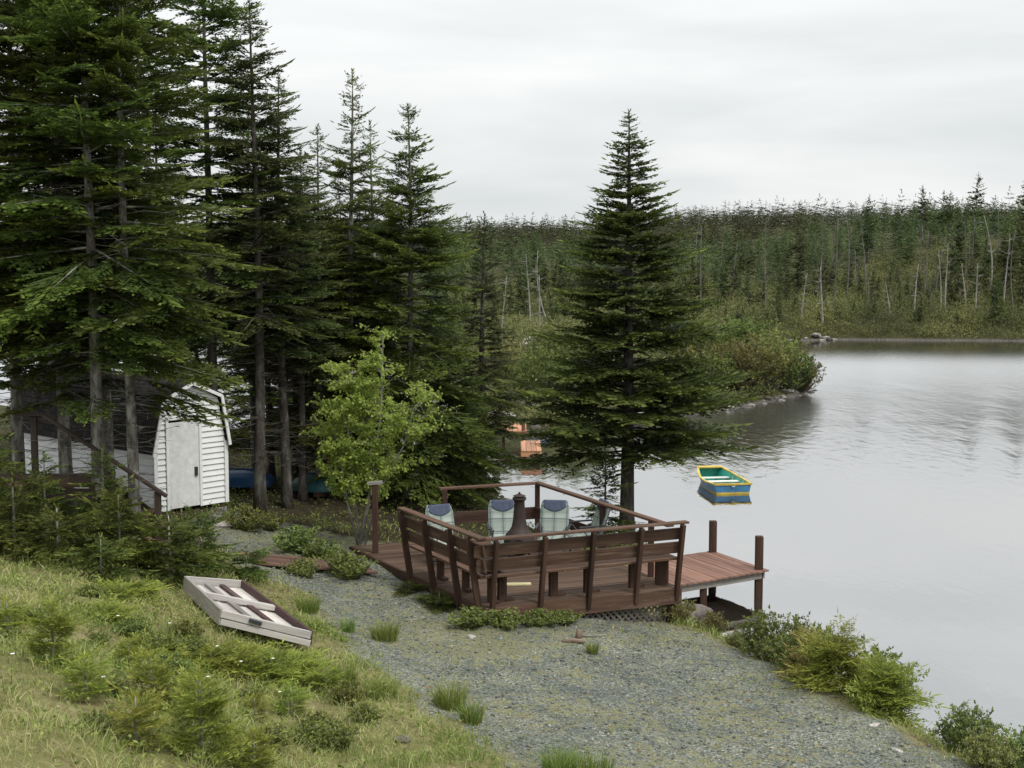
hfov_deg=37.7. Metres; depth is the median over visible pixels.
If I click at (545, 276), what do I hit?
spruce
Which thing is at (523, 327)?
undergrowth
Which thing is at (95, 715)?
weed
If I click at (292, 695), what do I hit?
spruce seedling
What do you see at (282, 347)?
fir tree
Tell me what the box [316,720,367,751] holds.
weed
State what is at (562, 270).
spruce
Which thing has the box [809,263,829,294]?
spruce
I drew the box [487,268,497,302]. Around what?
spruce
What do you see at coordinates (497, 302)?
spruce
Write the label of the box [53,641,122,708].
spruce seedling
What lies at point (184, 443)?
door
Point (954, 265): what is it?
spruce
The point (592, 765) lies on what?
grass tuft
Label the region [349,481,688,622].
wooden deck
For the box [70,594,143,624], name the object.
spreading fir
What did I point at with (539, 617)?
ground plant
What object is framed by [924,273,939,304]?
spruce
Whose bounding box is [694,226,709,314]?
dead tree
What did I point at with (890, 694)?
bank fir
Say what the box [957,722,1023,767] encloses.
shrub
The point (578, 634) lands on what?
stump
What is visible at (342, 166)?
fir tree
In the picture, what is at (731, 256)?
spruce
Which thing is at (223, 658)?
spreading fir
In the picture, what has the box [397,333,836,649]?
rubble
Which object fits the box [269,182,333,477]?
fir tree
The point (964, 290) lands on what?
dead tree
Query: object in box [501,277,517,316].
spruce
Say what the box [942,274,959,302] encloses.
spruce
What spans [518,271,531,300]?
spruce
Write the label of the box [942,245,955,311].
dead tree
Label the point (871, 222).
spruce
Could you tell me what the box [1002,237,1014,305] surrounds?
dead tree
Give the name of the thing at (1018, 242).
spruce
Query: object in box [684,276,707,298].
spruce
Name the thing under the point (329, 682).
weed
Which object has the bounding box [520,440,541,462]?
mooring dock
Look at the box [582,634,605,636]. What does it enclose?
stick
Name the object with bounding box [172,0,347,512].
fir tree
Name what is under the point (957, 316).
spruce
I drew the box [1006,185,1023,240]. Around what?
spruce
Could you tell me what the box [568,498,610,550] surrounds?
garden chair
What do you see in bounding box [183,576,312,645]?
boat
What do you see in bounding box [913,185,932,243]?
spruce
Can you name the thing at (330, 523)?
undergrowth
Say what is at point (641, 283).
spruce
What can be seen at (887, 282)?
spruce
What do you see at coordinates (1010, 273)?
dead tree
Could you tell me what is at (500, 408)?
fir tree
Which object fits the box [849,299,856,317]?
spruce
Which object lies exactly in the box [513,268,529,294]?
spruce
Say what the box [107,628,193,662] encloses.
spreading fir
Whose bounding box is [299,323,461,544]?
birch tree
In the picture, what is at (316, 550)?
ground plant
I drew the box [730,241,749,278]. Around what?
spruce
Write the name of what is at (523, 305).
spruce
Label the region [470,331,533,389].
shore shrub
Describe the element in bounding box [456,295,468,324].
spruce
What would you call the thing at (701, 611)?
stone
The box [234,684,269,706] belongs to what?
weed
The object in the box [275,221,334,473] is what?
fir tree
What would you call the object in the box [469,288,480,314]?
spruce
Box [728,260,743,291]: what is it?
spruce
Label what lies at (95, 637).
weed
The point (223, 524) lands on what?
stone
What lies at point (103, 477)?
young fir
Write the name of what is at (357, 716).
weed
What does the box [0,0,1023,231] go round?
sky
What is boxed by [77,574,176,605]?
spreading fir
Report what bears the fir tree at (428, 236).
on the ground at (652, 746)
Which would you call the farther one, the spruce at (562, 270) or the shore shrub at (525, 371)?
the spruce at (562, 270)
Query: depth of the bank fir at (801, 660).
21.50 m
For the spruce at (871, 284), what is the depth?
109.76 m
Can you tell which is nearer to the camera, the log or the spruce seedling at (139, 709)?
the spruce seedling at (139, 709)
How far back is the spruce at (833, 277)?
115.49 m
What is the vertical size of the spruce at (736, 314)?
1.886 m
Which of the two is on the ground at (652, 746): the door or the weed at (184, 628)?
the weed at (184, 628)
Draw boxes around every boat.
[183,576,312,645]
[229,468,275,492]
[292,472,338,496]
[697,465,751,493]
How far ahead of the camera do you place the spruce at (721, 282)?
109.62 m
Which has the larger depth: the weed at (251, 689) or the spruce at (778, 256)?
the spruce at (778, 256)
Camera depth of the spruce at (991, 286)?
108.05 m
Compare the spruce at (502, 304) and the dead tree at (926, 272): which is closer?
the spruce at (502, 304)
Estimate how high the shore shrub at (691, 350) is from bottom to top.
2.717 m
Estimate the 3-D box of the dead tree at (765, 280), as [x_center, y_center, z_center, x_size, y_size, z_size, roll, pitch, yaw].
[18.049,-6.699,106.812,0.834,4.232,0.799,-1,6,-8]
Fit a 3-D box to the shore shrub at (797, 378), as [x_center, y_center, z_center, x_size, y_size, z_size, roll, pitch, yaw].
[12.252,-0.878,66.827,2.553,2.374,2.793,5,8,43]
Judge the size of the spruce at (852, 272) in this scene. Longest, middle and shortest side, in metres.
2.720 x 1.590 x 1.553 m
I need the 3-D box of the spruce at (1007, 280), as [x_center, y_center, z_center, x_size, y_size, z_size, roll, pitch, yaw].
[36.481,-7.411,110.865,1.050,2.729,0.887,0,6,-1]
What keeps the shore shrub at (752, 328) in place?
on the ground at (652, 746)
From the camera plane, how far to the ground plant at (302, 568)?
25.70 m
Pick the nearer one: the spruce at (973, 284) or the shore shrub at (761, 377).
the shore shrub at (761, 377)
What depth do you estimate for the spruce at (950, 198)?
135.59 m
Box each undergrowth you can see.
[0,419,1018,767]
[364,237,1023,428]
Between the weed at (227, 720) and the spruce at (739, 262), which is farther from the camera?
the spruce at (739, 262)
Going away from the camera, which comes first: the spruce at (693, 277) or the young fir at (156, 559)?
the young fir at (156, 559)
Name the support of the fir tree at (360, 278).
on the ground at (652, 746)
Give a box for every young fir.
[0,432,44,545]
[0,460,81,562]
[0,502,122,568]
[1,450,88,542]
[45,531,158,585]
[47,474,208,576]
[64,444,149,551]
[99,508,242,591]
[163,503,241,577]
[221,544,274,583]
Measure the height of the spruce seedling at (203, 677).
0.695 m
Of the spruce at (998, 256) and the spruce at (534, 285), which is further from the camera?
the spruce at (998, 256)
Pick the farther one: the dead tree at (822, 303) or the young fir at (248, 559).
the dead tree at (822, 303)
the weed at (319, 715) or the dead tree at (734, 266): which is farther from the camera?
the dead tree at (734, 266)
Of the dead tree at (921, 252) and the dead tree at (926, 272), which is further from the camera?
the dead tree at (921, 252)
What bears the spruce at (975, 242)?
on the ground at (652, 746)
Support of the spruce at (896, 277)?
on the ground at (652, 746)
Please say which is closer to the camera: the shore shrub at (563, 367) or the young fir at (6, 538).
the young fir at (6, 538)
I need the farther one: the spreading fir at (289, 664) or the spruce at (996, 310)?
the spruce at (996, 310)
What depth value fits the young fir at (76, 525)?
22.64 m
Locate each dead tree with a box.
[501,276,511,342]
[522,258,535,326]
[530,252,546,319]
[532,276,547,327]
[693,211,705,275]
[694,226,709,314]
[732,245,738,294]
[760,226,770,302]
[760,260,771,306]
[799,275,811,323]
[813,266,825,325]
[817,219,825,295]
[830,225,838,288]
[831,226,843,313]
[842,215,854,301]
[851,251,857,295]
[856,209,866,285]
[864,263,873,313]
[883,287,891,318]
[910,263,923,313]
[918,224,925,286]
[922,231,931,295]
[929,275,934,316]
[934,235,946,297]
[936,250,946,315]
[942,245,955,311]
[959,263,967,310]
[960,220,967,281]
[966,217,981,277]
[966,223,970,270]
[968,264,983,312]
[982,216,996,293]
[995,211,999,266]
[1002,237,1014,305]
[1005,229,1015,312]
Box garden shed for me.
[22,366,231,511]
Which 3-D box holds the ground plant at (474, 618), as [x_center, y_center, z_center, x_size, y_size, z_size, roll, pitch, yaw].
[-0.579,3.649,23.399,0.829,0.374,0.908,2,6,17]
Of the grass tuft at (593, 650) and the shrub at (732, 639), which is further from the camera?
the shrub at (732, 639)
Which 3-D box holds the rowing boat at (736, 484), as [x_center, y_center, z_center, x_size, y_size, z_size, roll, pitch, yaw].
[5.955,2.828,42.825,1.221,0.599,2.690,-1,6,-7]
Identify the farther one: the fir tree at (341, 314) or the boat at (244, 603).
the fir tree at (341, 314)
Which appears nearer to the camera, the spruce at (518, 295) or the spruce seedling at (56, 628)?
the spruce seedling at (56, 628)
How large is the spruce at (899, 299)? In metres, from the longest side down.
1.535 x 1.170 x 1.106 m
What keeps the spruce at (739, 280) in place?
on the ground at (652, 746)
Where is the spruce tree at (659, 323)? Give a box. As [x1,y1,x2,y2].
[487,109,767,532]
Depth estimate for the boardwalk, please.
26.45 m
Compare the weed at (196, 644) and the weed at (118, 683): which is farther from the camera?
the weed at (196, 644)
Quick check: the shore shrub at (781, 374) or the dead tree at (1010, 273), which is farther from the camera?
the dead tree at (1010, 273)
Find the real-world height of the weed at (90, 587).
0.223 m
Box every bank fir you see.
[772,608,894,695]
[773,622,841,682]
[841,640,948,730]
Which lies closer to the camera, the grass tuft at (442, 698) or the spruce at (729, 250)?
the grass tuft at (442, 698)
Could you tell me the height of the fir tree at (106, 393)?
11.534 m
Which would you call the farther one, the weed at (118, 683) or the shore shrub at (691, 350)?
the shore shrub at (691, 350)
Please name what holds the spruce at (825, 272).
on the ground at (652, 746)
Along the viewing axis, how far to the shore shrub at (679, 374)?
62.31 m
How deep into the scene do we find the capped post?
27.68 m
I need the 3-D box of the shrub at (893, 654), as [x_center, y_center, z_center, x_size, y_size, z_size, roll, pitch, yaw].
[5.041,4.141,21.054,1.510,1.203,1.501,3,6,25]
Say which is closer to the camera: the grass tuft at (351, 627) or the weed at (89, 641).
the weed at (89, 641)
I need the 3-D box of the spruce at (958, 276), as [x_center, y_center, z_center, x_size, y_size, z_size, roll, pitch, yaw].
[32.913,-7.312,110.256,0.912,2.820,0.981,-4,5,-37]
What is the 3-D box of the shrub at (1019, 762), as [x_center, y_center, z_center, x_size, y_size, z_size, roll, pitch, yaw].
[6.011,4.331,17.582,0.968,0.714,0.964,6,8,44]
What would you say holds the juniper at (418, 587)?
on the ground at (652, 746)
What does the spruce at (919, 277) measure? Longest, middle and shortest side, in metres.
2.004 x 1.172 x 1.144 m
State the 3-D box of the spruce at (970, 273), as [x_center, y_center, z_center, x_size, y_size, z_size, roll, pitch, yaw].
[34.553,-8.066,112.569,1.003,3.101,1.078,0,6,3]
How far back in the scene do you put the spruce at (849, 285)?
115.69 m
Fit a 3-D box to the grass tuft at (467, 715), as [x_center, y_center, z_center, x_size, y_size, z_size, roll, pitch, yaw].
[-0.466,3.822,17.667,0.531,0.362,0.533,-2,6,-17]
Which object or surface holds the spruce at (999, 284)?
on the ground at (652, 746)
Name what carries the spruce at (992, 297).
on the ground at (652, 746)
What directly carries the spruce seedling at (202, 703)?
on the ground at (652, 746)
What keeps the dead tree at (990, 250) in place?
on the ground at (652, 746)
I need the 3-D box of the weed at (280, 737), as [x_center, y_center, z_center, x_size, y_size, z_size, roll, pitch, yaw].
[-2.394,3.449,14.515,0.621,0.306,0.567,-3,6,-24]
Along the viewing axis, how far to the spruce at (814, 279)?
117.24 m
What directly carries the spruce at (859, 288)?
on the ground at (652, 746)
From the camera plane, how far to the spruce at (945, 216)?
129.81 m
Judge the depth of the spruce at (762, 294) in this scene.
107.95 m
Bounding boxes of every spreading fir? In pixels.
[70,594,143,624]
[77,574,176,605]
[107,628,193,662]
[179,636,271,678]
[225,636,338,695]
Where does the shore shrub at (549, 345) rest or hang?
on the ground at (652, 746)
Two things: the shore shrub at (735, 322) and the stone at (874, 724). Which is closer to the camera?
the stone at (874, 724)
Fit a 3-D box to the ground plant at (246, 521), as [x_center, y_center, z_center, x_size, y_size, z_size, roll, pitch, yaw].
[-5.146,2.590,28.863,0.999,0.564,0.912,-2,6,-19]
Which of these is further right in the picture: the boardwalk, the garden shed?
the boardwalk
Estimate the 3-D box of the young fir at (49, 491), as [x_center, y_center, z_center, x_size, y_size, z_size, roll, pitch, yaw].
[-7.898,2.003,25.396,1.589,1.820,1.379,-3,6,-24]
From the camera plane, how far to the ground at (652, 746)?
20.28 m
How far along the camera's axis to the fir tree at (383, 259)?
36.30 m
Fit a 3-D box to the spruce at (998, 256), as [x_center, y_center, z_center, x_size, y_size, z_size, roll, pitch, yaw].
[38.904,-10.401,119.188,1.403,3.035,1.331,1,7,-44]
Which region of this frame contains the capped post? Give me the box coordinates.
[367,480,382,552]
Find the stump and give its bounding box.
[575,629,581,638]
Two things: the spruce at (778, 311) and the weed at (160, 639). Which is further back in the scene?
the spruce at (778, 311)
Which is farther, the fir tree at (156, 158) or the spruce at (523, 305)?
the spruce at (523, 305)
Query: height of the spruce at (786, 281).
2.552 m
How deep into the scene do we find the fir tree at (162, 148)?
32.17 m
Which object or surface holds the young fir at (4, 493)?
on the ground at (652, 746)
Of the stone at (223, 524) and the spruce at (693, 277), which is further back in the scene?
the spruce at (693, 277)
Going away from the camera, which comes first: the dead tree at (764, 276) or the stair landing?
the stair landing
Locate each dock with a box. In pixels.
[502,422,526,446]
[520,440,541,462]
[624,520,768,605]
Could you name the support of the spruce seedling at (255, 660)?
on the ground at (652, 746)
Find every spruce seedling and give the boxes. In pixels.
[0,595,37,637]
[15,589,95,669]
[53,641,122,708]
[105,680,175,751]
[107,635,147,671]
[122,644,189,712]
[146,655,260,767]
[171,662,228,719]
[220,722,281,767]
[232,641,276,683]
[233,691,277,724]
[264,677,315,715]
[301,652,345,697]
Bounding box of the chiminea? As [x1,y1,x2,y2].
[504,492,534,556]
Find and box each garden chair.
[425,503,461,568]
[486,500,513,555]
[534,500,571,553]
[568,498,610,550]
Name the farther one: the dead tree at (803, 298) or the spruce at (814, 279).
the spruce at (814, 279)
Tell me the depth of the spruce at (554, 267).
113.45 m
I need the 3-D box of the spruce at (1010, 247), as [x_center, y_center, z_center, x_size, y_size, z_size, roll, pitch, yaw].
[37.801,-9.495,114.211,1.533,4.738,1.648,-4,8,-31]
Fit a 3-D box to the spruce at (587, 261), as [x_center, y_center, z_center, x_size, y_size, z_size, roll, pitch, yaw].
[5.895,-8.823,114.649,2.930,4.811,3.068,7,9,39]
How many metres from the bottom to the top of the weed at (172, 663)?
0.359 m
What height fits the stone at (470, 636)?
0.111 m
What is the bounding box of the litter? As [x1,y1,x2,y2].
[0,509,930,767]
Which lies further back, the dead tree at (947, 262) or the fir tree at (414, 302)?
the dead tree at (947, 262)
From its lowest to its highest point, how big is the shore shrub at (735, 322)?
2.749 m
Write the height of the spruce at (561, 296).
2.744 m
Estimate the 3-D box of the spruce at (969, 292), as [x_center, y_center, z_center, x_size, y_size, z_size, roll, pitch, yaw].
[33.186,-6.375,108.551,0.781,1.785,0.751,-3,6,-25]
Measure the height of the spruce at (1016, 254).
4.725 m
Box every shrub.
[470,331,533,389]
[501,341,556,390]
[524,321,574,374]
[543,349,588,387]
[546,328,613,367]
[634,378,655,388]
[659,597,698,622]
[662,355,701,379]
[663,315,732,369]
[690,609,728,635]
[695,345,739,390]
[698,312,748,360]
[706,335,769,390]
[719,312,799,354]
[722,604,810,662]
[724,627,745,648]
[725,330,786,389]
[742,328,807,388]
[748,314,809,360]
[759,611,832,670]
[772,341,819,390]
[788,349,826,390]
[830,634,929,711]
[920,699,1019,757]
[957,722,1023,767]
[982,723,1023,767]
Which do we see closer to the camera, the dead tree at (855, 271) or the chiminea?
the chiminea
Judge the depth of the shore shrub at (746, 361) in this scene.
63.99 m
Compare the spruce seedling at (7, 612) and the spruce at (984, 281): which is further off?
the spruce at (984, 281)
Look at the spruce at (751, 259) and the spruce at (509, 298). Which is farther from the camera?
the spruce at (751, 259)
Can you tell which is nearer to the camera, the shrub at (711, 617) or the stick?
the stick
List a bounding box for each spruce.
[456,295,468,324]
[457,268,466,294]
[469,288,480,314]
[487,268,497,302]
[487,286,502,306]
[497,291,506,315]
[500,275,508,295]
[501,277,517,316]
[508,327,517,347]
[511,279,532,314]
[512,287,535,324]
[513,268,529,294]
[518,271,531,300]
[523,241,550,295]
[531,280,549,305]
[534,266,556,299]
[537,269,544,288]
[537,299,546,321]
[543,294,556,319]
[547,259,559,295]
[547,306,558,328]
[550,296,560,324]
[552,245,570,282]
[552,265,571,309]
[553,254,572,287]
[554,287,570,319]
[570,244,601,288]
[571,448,645,547]
[578,222,597,278]
[579,259,601,302]
[636,266,657,299]
[644,280,655,287]
[677,256,704,298]
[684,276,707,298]
[692,273,713,300]
[694,219,709,270]
[712,265,734,306]
[712,270,718,293]
[718,262,733,298]
[722,240,738,276]
[723,236,731,269]
[727,269,743,299]
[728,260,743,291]
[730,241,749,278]
[731,235,742,274]
[734,306,741,319]
[735,266,758,307]
[736,271,746,296]
[737,238,748,263]
[742,247,758,291]
[753,280,767,308]
[754,289,761,308]
[770,242,784,273]
[770,286,783,306]
[773,264,785,294]
[775,299,782,323]
[780,269,793,297]
[781,239,794,268]
[781,278,793,295]
[782,285,792,304]
[785,227,809,260]
[785,234,813,300]
[788,266,801,291]
[790,293,797,314]
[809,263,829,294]
[809,269,817,293]
[815,259,832,294]
[824,262,839,291]
[834,303,844,318]
[838,267,853,295]
[842,263,854,290]
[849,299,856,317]
[850,280,866,301]
[852,274,869,298]
[855,197,879,261]
[867,273,878,300]
[867,281,880,305]
[870,298,877,322]
[884,281,889,299]
[886,269,894,287]
[891,292,906,309]
[892,268,900,289]
[903,277,912,296]
[908,271,926,292]
[911,272,924,295]
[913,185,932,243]
[916,295,926,320]
[923,288,934,310]
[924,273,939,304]
[929,191,957,245]
[929,258,948,289]
[937,211,970,281]
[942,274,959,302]
[942,285,957,308]
[943,191,961,246]
[943,246,961,289]
[943,271,978,306]
[950,246,967,274]
[952,308,961,327]
[953,266,964,287]
[965,172,991,246]
[965,257,976,294]
[966,268,983,299]
[967,285,972,300]
[968,232,980,266]
[971,254,994,298]
[975,238,1003,281]
[979,274,989,291]
[980,245,996,284]
[982,275,1005,325]
[984,281,994,308]
[985,294,1003,322]
[991,277,1010,302]
[994,234,1006,269]
[996,232,1019,292]
[1000,230,1018,287]
[1000,265,1013,283]
[1002,225,1020,274]
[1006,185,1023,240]
[1007,292,1022,309]
[1009,239,1023,285]
[1011,266,1023,310]
[1012,229,1023,271]
[1013,210,1023,271]
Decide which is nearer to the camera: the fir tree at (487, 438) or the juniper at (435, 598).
the juniper at (435, 598)
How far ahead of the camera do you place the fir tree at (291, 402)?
42.51 m
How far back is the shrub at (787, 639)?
22.12 m
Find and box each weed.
[0,626,29,644]
[20,606,48,622]
[74,583,109,597]
[77,708,116,734]
[78,638,103,647]
[87,630,112,644]
[92,676,135,695]
[106,616,152,636]
[135,630,182,657]
[136,651,195,678]
[164,618,209,639]
[177,634,214,652]
[191,712,246,741]
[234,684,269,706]
[239,722,294,752]
[285,718,337,752]
[291,708,340,732]
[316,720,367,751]
[318,674,344,688]
[323,679,366,705]
[347,700,386,724]
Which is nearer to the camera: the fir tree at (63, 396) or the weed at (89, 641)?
the weed at (89, 641)
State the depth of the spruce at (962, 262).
119.18 m
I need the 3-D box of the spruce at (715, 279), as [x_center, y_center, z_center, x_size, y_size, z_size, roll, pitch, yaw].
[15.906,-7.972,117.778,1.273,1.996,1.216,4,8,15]
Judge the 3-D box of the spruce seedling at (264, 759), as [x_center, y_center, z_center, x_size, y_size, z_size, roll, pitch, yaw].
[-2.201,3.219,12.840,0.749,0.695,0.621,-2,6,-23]
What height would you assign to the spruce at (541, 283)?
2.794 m
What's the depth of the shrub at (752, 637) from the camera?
23.02 m
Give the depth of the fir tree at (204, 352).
44.47 m
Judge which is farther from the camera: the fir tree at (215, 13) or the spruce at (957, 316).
the spruce at (957, 316)
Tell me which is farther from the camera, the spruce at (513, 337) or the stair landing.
the spruce at (513, 337)
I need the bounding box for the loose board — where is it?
[507,582,530,585]
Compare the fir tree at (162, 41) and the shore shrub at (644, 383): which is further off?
the shore shrub at (644, 383)
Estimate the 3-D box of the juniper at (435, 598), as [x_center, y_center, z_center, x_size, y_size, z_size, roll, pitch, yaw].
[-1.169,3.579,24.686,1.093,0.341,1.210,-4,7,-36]
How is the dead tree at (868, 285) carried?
on the ground at (652, 746)
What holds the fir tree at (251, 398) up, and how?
on the ground at (652, 746)
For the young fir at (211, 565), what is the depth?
24.55 m
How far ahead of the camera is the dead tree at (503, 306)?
74.00 m
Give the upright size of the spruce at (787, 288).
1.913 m
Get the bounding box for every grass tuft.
[289,590,324,613]
[305,616,325,631]
[321,656,361,686]
[338,613,358,632]
[358,671,400,700]
[364,616,404,641]
[421,675,478,711]
[451,695,489,725]
[534,737,582,767]
[563,745,619,767]
[582,639,600,654]
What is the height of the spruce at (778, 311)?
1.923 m
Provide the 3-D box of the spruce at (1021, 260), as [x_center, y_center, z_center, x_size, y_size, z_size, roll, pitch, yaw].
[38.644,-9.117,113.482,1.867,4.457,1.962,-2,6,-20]
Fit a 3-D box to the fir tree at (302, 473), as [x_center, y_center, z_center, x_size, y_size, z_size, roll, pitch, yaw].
[-4.558,-1.187,33.300,2.724,8.088,2.710,2,6,18]
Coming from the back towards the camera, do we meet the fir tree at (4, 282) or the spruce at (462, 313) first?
the spruce at (462, 313)
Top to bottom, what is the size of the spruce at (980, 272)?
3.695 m
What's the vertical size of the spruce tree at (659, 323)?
9.828 m
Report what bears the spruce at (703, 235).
on the ground at (652, 746)
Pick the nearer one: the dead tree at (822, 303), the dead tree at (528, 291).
the dead tree at (528, 291)
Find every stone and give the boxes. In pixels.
[214,521,232,527]
[393,735,410,743]
[467,634,475,638]
[685,604,713,622]
[869,722,879,727]
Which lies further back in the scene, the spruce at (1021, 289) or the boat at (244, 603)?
the spruce at (1021, 289)
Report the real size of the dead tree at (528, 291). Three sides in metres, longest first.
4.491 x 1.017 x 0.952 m
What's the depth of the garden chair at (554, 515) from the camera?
27.35 m
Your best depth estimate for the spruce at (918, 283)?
114.29 m
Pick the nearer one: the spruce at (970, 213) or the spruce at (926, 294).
the spruce at (926, 294)
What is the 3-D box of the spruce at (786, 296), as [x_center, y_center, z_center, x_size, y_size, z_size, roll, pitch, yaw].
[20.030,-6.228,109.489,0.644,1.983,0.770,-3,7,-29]
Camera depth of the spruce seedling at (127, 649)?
15.24 m
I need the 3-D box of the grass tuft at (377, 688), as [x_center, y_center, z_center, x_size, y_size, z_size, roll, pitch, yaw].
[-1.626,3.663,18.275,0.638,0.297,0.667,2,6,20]
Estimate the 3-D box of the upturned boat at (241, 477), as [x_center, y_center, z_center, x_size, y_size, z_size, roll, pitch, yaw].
[-6.200,2.176,34.693,1.369,0.458,1.100,1,6,12]
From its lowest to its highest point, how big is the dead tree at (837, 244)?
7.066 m
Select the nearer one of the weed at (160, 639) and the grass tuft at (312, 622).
the weed at (160, 639)
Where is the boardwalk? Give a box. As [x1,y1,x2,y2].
[237,551,377,573]
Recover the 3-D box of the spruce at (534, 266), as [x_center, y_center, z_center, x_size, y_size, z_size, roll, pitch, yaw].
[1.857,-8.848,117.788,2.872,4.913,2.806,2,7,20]
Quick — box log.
[562,638,584,642]
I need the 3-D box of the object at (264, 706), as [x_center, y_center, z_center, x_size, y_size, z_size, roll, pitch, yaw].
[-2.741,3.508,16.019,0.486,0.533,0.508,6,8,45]
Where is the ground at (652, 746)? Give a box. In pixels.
[0,224,1023,767]
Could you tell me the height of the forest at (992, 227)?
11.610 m
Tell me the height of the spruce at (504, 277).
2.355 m
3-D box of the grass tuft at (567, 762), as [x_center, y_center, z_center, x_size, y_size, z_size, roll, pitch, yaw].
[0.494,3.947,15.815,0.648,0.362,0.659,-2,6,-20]
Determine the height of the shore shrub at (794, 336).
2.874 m
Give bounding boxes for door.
[169,421,199,508]
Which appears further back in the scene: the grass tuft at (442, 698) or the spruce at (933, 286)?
the spruce at (933, 286)
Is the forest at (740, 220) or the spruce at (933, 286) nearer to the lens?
the spruce at (933, 286)
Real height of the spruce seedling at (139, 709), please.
0.837 m
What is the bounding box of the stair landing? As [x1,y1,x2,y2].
[0,413,173,541]
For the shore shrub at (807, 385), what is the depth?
67.22 m
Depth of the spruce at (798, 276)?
115.23 m
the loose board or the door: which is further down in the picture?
the loose board
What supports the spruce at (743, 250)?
on the ground at (652, 746)
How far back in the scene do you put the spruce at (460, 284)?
119.38 m
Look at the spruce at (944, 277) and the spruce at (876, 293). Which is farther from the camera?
the spruce at (944, 277)
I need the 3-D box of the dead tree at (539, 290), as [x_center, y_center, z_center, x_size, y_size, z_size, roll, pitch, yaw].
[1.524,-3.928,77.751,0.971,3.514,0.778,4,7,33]
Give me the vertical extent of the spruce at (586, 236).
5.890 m
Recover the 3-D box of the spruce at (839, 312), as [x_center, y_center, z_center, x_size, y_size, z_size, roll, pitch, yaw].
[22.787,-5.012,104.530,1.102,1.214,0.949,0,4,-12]
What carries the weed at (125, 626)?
on the ground at (652, 746)
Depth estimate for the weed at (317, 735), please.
15.49 m
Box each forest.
[0,186,1023,255]
[146,194,1023,345]
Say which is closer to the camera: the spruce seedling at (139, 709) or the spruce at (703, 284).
the spruce seedling at (139, 709)
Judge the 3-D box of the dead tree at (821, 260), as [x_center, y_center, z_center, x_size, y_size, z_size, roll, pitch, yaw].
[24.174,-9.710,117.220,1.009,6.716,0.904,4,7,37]
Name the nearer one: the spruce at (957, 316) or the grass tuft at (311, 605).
the grass tuft at (311, 605)
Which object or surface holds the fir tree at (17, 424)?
on the ground at (652, 746)
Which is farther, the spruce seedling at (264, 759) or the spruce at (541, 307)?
the spruce at (541, 307)
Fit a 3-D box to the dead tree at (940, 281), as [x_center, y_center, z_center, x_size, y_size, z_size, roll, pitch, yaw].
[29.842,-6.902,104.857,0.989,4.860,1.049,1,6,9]
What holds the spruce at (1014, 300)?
on the ground at (652, 746)
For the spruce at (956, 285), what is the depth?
107.88 m
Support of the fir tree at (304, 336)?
on the ground at (652, 746)
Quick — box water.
[0,318,1023,749]
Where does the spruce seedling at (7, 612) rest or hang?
on the ground at (652, 746)
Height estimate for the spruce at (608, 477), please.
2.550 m
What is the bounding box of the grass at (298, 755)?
[0,501,998,767]
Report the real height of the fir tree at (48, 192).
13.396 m
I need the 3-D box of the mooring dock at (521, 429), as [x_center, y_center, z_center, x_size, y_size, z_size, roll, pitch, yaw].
[0.050,1.870,51.848,0.900,1.490,2.400,0,6,0]
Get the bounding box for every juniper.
[392,580,427,597]
[413,590,455,613]
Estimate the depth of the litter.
19.41 m
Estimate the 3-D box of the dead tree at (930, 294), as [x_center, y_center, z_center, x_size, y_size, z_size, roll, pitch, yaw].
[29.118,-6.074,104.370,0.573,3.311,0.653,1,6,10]
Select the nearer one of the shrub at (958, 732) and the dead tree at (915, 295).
the shrub at (958, 732)
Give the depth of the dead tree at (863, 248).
114.86 m
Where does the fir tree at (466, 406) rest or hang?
on the ground at (652, 746)
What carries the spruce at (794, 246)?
on the ground at (652, 746)
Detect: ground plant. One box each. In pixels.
[219,504,272,531]
[253,510,288,530]
[272,524,325,553]
[280,556,322,577]
[295,537,344,558]
[317,549,378,579]
[444,605,501,630]
[484,607,527,629]
[517,607,564,627]
[549,609,584,624]
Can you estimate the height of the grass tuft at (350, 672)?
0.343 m
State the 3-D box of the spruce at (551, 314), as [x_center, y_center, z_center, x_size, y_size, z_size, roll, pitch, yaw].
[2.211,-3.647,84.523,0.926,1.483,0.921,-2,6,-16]
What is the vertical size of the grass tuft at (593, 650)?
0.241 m
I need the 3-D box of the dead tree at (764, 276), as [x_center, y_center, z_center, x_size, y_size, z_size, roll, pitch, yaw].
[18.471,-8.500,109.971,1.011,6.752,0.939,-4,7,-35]
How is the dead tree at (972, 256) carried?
on the ground at (652, 746)
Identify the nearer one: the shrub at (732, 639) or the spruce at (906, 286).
the shrub at (732, 639)
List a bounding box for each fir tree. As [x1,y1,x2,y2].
[0,0,138,428]
[0,0,152,510]
[0,0,182,527]
[0,0,193,527]
[0,0,212,537]
[0,0,281,540]
[0,9,54,454]
[0,125,84,445]
[63,2,219,458]
[126,0,307,464]
[129,113,204,461]
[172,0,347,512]
[175,234,231,411]
[191,102,298,468]
[201,318,291,450]
[202,73,342,508]
[217,169,309,485]
[245,124,386,496]
[246,148,365,501]
[265,386,356,460]
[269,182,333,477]
[272,188,330,471]
[273,68,421,492]
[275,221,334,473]
[279,214,371,473]
[290,103,527,509]
[309,192,388,471]
[310,120,434,472]
[341,194,392,488]
[366,195,433,477]
[400,315,510,499]
[441,211,536,481]
[446,376,508,495]
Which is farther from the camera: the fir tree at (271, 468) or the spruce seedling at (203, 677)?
the fir tree at (271, 468)
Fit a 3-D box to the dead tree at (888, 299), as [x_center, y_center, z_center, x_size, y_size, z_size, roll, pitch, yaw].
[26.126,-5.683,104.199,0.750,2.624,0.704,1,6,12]

